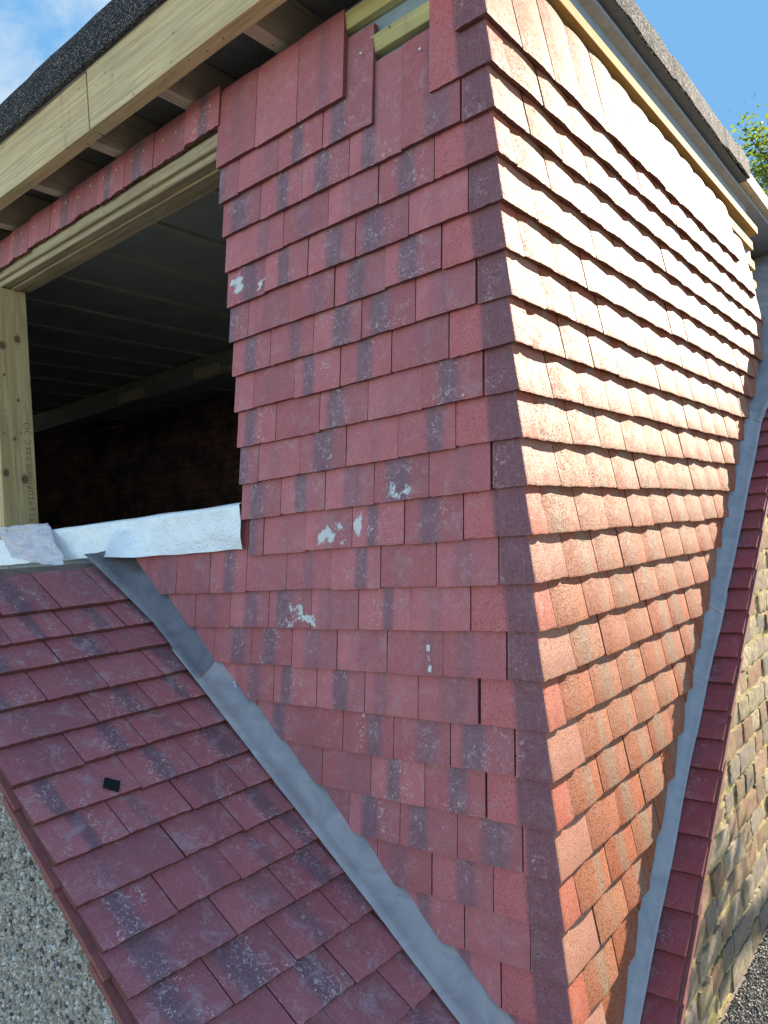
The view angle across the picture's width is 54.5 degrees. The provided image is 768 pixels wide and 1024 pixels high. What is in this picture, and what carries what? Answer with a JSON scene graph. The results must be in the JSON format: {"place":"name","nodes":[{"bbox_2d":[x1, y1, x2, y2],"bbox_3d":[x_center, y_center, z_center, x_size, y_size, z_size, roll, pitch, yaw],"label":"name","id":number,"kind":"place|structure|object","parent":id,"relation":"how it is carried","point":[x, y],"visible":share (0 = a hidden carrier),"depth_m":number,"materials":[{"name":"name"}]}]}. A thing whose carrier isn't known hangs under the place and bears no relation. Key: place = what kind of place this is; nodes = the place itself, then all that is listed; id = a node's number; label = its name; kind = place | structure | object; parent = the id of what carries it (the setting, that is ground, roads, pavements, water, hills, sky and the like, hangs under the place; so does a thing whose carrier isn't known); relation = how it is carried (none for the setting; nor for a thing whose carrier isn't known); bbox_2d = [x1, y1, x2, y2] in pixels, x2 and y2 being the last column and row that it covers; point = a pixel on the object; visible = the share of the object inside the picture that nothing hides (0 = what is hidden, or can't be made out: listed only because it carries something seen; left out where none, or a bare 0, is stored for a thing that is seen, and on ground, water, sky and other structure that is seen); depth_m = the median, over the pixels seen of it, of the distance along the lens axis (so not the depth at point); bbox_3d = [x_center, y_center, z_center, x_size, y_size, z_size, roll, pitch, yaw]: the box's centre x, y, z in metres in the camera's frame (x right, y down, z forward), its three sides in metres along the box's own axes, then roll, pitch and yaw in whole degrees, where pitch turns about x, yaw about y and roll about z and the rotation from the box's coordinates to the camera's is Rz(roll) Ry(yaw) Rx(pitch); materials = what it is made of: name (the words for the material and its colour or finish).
{"place":"outdoors","nodes":[
{"label":"outdoors","id":0,"kind":"place"},
{"bbox_2d":[0,0,767,194],"label":"sky","id":1,"kind":"structure","parent":0,"point":[721,45],"materials":[{"name":"blue"}]},
{"label":"ground","id":2,"kind":"structure","parent":0,"visible":0},
{"bbox_2d":[0,790,117,1023],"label":"gable wall","id":3,"kind":"structure","parent":2,"relation":"on","point":[46,977],"depth_m":1.59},
{"bbox_2d":[0,563,459,1023],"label":"side roof","id":4,"kind":"structure","parent":3,"relation":"on","point":[192,871],"depth_m":1.66,"materials":[{"name":"tile"}]},
{"bbox_2d":[103,777,120,792],"bbox_3d":[-0.618,0.619,1.693,0.035,0.032,0.030,-4,-2,-14],"label":"felt scrap","id":5,"kind":"object","parent":4,"relation":"on","point":[111,784],"visible":1,"depth_m":1.69,"materials":[{"name":"black fabric"}]},
{"bbox_2d":[0,0,767,1023],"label":"dormer","id":6,"kind":"object","parent":4,"relation":"on","point":[420,340],"visible":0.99,"depth_m":1.90,"materials":[{"name":"tile"}]},
{"bbox_2d":[0,502,241,564],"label":"sill membrane","id":7,"kind":"object","parent":6,"relation":"attached to","point":[213,529],"visible":0.77,"depth_m":2.33,"materials":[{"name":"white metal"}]},
{"bbox_2d":[0,523,63,564],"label":"polythene sheet","id":8,"kind":"object","parent":7,"relation":"on","point":[34,543],"visible":0.99,"depth_m":2.76,"materials":[{"name":"white plastic"}]},
{"bbox_2d":[84,551,213,677],"bbox_3d":[-0.707,0.287,2.292,0.473,0.406,0.170,-6,-3,39],"label":"lead flashing","id":9,"kind":"object","parent":6,"relation":"attached to","point":[129,578],"visible":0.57,"depth_m":2.28,"materials":[{"name":"grey metal"}]},
{"bbox_2d":[172,649,513,1023],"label":"lead flashing","id":10,"kind":"object","parent":6,"relation":"attached to","point":[454,983],"visible":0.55,"depth_m":1.80,"materials":[{"name":"grey metal"}]},
{"bbox_2d":[622,593,727,1023],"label":"lead flashing","id":11,"kind":"object","parent":6,"relation":"attached to","point":[649,916],"visible":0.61,"depth_m":1.97,"materials":[{"name":"grey metal"}]},
{"bbox_2d":[709,409,765,613],"bbox_3d":[1.317,-0.071,2.832,0.125,0.804,0.878,-6,-3,39],"label":"lead flashing","id":12,"kind":"object","parent":6,"relation":"attached to","point":[731,529],"visible":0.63,"depth_m":2.75,"materials":[{"name":"grey metal"}]},
{"bbox_2d":[748,264,767,420],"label":"lead flashing","id":13,"kind":"object","parent":6,"relation":"attached to","point":[758,403],"visible":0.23,"depth_m":3.47,"materials":[{"name":"grey metal"}]},
{"bbox_2d":[683,510,767,1023],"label":"flank wall","id":14,"kind":"structure","parent":2,"relation":"on","point":[728,980],"depth_m":2.27,"materials":[{"name":"brick"}]},
{"bbox_2d":[640,254,767,1023],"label":"roof","id":15,"kind":"structure","parent":14,"relation":"on","point":[667,992],"depth_m":2.05,"materials":[{"name":"tile"}]},
{"bbox_2d":[728,93,767,197],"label":"tree","id":16,"kind":"object","parent":2,"relation":"on","point":[760,155],"visible":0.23,"depth_m":7.48,"materials":[{"name":"green plant"}]}
]}

